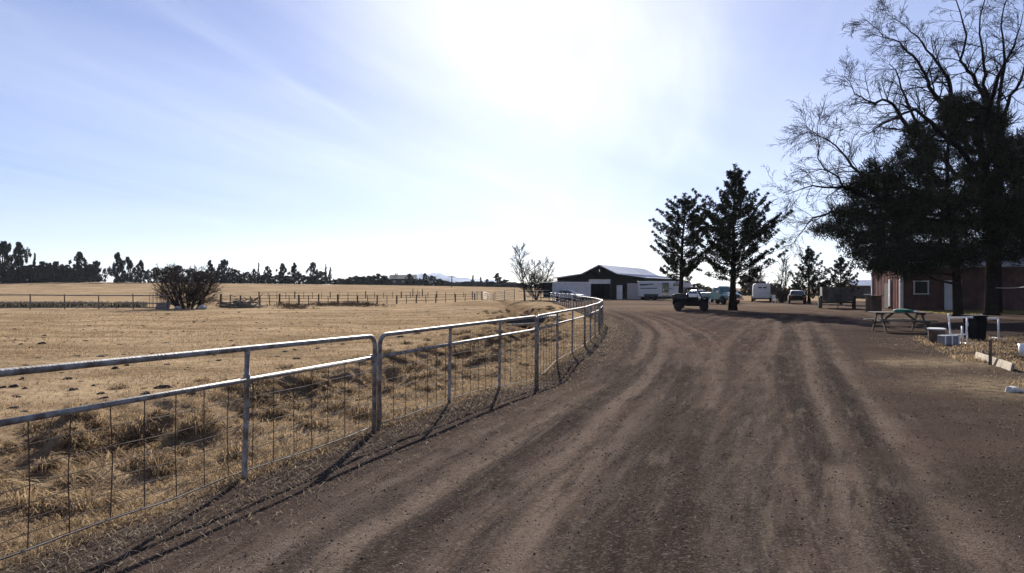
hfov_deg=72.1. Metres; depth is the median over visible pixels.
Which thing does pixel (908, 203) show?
pine tree
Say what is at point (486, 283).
juniper tree
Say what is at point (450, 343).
pipe gate
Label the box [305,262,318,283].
juniper tree
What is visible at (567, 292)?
parked car
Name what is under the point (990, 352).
stake
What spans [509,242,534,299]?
bare tree
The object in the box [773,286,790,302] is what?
bare shrub
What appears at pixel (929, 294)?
red building
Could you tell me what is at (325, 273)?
juniper tree
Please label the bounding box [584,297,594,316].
pipe gate
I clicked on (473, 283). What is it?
juniper tree
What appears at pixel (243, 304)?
brush pile
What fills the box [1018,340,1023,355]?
bucket
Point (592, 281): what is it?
rollup door
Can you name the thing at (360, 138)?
sky
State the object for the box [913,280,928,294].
window
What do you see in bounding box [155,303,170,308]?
board
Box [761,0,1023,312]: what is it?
bare tree
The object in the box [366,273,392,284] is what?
juniper tree
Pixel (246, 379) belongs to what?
pipe gate
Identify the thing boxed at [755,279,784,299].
bare shrub
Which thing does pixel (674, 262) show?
juniper tree
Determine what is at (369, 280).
juniper tree
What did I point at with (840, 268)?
juniper tree
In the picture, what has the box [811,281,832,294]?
juniper tree
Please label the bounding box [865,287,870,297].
door
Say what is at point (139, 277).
juniper tree
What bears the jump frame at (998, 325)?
on the pasture
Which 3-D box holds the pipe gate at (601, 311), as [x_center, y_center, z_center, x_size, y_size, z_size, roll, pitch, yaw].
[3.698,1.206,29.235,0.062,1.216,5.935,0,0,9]
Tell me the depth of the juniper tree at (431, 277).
253.18 m
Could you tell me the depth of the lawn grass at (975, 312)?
48.34 m
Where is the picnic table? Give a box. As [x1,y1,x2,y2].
[863,312,937,331]
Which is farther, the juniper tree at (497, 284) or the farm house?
the farm house
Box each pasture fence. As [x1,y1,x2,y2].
[0,294,167,308]
[220,293,474,304]
[258,291,463,297]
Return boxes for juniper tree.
[0,241,20,282]
[0,242,37,282]
[16,264,49,282]
[31,253,41,282]
[31,261,59,281]
[40,261,72,281]
[58,264,78,281]
[61,251,93,282]
[78,264,106,281]
[85,260,106,281]
[102,252,128,282]
[120,256,137,282]
[129,260,149,282]
[145,267,166,282]
[157,266,181,280]
[173,265,186,277]
[181,268,200,280]
[199,260,217,282]
[215,259,233,282]
[226,269,247,283]
[239,272,251,282]
[249,268,259,283]
[255,262,259,283]
[260,266,276,283]
[271,263,289,283]
[286,262,304,283]
[296,275,309,283]
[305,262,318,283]
[311,271,331,283]
[320,264,329,283]
[326,279,342,284]
[328,267,336,283]
[337,279,353,284]
[348,275,358,284]
[353,276,368,284]
[365,276,380,284]
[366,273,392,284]
[401,273,416,285]
[419,273,431,285]
[425,275,439,285]
[432,279,448,285]
[454,282,468,285]
[469,275,478,286]
[477,277,483,286]
[484,279,490,286]
[491,273,506,286]
[498,279,513,286]
[648,193,716,307]
[687,283,711,292]
[690,163,793,309]
[737,276,755,295]
[786,283,807,293]
[788,246,831,303]
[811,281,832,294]
[814,255,859,303]
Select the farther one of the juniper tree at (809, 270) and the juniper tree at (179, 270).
the juniper tree at (179, 270)
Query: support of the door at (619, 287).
in the horse barn
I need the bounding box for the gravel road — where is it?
[144,301,1023,572]
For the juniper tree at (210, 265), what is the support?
on the pasture
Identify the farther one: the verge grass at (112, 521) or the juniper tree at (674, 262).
the juniper tree at (674, 262)
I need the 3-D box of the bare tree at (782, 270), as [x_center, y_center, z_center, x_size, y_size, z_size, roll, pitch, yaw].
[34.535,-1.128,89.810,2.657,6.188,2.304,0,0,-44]
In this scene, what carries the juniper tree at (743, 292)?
on the pasture
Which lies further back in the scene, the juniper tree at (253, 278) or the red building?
the juniper tree at (253, 278)
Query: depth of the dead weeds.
69.64 m
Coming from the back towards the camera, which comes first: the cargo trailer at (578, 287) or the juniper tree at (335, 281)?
the juniper tree at (335, 281)
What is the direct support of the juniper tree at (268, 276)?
on the pasture
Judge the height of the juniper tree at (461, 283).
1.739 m
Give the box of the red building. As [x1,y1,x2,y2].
[871,242,1023,310]
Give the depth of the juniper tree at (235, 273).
225.61 m
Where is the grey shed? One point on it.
(864, 286)
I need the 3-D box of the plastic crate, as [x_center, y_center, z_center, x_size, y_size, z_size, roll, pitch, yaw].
[12.958,1.590,20.887,0.460,0.280,0.360,0,0,0]
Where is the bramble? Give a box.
[992,346,1023,361]
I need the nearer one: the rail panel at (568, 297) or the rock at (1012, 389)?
the rock at (1012, 389)
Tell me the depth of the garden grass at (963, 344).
19.36 m
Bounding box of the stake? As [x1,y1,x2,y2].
[988,338,991,364]
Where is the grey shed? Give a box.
[842,280,870,298]
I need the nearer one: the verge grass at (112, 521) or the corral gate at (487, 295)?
the verge grass at (112, 521)
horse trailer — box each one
[638,281,690,299]
[751,283,771,301]
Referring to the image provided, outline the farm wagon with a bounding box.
[818,287,855,308]
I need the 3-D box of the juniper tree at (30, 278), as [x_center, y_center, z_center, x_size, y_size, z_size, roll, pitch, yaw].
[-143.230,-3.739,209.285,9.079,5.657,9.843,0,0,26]
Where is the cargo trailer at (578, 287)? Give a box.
[540,282,590,300]
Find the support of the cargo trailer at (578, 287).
on the pasture
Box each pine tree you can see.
[806,116,996,316]
[921,86,1023,314]
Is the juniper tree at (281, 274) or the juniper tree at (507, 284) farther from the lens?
the juniper tree at (507, 284)
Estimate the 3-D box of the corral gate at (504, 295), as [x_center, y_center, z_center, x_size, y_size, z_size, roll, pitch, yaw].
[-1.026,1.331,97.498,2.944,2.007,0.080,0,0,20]
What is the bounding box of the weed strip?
[0,300,148,306]
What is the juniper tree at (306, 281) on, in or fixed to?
on the pasture
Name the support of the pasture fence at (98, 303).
on the pasture
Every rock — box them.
[197,305,206,308]
[1005,386,1023,391]
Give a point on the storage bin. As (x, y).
(977, 326)
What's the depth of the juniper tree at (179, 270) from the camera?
229.76 m
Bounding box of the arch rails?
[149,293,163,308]
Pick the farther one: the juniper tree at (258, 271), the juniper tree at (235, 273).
the juniper tree at (258, 271)
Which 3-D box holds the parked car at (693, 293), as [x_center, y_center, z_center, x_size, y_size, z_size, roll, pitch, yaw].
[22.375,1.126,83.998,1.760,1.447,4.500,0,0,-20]
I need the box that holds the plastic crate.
[937,335,959,344]
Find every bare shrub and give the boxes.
[148,263,225,308]
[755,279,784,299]
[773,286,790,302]
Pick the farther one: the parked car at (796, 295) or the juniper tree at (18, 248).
the juniper tree at (18, 248)
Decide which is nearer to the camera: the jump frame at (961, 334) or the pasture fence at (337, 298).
the jump frame at (961, 334)
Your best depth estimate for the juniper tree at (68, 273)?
221.39 m
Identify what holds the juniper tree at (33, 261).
on the pasture
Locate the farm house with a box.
[389,275,416,285]
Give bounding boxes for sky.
[0,0,1023,287]
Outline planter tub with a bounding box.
[927,328,945,343]
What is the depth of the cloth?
27.22 m
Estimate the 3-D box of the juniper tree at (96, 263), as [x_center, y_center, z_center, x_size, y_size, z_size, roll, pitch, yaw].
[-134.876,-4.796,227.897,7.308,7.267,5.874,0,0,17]
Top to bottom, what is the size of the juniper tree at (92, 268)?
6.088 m
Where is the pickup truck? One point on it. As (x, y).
(719, 294)
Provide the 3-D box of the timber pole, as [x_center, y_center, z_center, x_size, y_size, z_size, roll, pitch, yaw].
[0.460,1.687,31.247,1.570,0.160,0.120,0,0,-19]
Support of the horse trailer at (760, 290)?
on the gravel road
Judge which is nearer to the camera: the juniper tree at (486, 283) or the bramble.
the bramble
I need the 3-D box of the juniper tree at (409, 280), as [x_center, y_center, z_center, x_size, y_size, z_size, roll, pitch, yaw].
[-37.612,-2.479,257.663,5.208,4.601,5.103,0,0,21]
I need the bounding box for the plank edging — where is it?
[975,350,1014,370]
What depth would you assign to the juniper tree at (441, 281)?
255.61 m
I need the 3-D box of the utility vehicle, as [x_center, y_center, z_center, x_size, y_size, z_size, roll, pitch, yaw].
[13.361,0.924,52.487,2.793,1.737,1.540,0,0,14]
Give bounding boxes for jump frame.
[941,313,972,343]
[980,314,1004,338]
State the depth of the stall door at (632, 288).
101.80 m
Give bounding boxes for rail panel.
[566,294,569,307]
[570,294,575,307]
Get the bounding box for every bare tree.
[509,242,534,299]
[517,257,556,299]
[742,264,770,300]
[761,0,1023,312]
[770,254,789,286]
[775,258,793,301]
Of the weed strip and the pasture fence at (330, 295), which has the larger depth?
the pasture fence at (330, 295)
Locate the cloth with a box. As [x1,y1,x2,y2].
[893,309,913,311]
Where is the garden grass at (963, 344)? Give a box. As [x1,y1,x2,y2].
[910,335,1023,387]
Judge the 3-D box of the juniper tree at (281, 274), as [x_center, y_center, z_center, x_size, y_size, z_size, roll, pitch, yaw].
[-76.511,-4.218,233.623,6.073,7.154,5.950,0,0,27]
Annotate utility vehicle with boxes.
[672,287,710,310]
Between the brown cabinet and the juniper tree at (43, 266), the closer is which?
the brown cabinet
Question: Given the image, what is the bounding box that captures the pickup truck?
[699,286,743,304]
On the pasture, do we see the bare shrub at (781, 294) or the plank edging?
the plank edging
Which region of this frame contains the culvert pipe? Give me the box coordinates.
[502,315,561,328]
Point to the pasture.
(930, 384)
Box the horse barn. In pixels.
[555,265,683,299]
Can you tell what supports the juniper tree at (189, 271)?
on the pasture
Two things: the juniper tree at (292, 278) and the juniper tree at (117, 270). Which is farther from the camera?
the juniper tree at (292, 278)
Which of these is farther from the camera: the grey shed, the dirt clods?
the grey shed
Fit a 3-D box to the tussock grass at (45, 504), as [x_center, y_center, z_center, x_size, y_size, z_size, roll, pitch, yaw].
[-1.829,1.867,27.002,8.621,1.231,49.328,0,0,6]
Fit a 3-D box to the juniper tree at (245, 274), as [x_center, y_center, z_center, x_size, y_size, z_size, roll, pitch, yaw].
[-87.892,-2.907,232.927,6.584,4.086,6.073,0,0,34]
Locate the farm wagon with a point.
(837, 295)
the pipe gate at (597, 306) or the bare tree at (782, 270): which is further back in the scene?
the bare tree at (782, 270)
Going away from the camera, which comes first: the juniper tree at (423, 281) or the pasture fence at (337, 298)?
the pasture fence at (337, 298)
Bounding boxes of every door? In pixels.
[589,280,609,283]
[617,285,621,298]
[627,283,640,298]
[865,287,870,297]
[884,283,888,308]
[944,280,961,309]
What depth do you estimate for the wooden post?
48.92 m
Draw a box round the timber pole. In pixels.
[505,323,534,325]
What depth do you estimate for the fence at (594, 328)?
23.90 m
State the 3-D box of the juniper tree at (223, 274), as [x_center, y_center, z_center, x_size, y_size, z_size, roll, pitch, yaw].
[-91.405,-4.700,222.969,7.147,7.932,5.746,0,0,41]
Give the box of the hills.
[376,273,514,283]
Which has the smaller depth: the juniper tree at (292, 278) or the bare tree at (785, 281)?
the bare tree at (785, 281)
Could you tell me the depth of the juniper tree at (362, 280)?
257.01 m
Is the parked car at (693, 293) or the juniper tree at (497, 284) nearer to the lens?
the parked car at (693, 293)
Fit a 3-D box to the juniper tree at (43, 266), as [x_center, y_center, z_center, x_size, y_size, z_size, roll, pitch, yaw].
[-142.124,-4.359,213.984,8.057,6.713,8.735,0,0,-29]
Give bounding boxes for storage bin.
[961,315,988,339]
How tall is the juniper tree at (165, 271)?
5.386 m
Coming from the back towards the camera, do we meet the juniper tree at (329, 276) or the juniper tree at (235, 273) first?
the juniper tree at (329, 276)
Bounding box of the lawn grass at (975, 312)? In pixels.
[914,310,1023,313]
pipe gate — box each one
[0,334,378,560]
[376,315,537,429]
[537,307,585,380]
[576,295,584,312]
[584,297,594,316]
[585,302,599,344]
[595,298,601,320]
[599,300,602,328]
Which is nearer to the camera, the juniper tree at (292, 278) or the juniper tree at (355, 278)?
the juniper tree at (292, 278)
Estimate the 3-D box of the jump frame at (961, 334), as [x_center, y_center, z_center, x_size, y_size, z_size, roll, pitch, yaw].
[13.390,1.282,21.211,0.956,0.949,0.574,0,0,0]
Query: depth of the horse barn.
104.22 m
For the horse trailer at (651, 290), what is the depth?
96.97 m
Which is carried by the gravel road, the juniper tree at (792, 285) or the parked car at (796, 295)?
the parked car at (796, 295)
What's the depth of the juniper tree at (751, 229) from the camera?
52.84 m
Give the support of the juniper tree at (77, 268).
on the pasture
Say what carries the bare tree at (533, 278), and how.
on the pasture
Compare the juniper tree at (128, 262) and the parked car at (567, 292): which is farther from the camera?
the juniper tree at (128, 262)
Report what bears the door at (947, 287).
in the red building
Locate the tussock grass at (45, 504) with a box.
[0,305,571,520]
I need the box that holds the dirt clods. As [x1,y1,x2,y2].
[0,307,448,420]
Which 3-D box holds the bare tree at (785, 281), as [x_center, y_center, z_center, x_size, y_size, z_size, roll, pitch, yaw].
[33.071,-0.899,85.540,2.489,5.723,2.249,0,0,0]
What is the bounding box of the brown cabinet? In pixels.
[869,295,882,311]
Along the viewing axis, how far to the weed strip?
61.17 m
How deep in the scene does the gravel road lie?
6.18 m
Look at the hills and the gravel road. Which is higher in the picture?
the hills
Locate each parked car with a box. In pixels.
[553,290,586,300]
[688,290,713,301]
[788,290,806,303]
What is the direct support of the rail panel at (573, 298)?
on the pasture
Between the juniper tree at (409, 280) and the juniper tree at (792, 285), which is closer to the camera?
the juniper tree at (792, 285)
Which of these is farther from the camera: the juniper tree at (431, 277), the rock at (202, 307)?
the juniper tree at (431, 277)
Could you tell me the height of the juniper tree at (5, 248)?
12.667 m
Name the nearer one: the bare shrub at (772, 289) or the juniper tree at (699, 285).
the bare shrub at (772, 289)
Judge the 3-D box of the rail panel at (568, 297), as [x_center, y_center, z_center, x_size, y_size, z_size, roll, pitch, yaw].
[4.780,1.230,59.548,0.068,1.254,6.097,0,0,1]
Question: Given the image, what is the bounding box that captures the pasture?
[0,282,1023,572]
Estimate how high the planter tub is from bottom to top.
0.470 m
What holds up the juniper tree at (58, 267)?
on the pasture
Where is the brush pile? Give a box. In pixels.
[215,295,264,307]
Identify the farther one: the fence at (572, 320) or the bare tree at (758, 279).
the bare tree at (758, 279)
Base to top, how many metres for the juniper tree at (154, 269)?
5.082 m
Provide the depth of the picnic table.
27.18 m
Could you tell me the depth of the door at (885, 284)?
56.29 m
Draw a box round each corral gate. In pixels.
[482,291,493,300]
[495,289,514,300]
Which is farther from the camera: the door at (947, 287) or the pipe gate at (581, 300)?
the door at (947, 287)
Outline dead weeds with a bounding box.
[264,300,395,309]
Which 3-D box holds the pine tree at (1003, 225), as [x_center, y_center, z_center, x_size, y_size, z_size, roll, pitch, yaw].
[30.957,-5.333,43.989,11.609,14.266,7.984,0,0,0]
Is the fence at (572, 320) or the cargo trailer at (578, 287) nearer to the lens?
the fence at (572, 320)
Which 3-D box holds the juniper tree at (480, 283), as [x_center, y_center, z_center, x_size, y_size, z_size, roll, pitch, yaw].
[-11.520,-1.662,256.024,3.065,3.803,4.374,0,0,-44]
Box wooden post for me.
[864,294,870,311]
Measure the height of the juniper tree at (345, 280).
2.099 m
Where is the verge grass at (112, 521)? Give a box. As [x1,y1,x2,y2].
[0,323,606,572]
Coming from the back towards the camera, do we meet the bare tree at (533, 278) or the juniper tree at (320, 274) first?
the juniper tree at (320, 274)

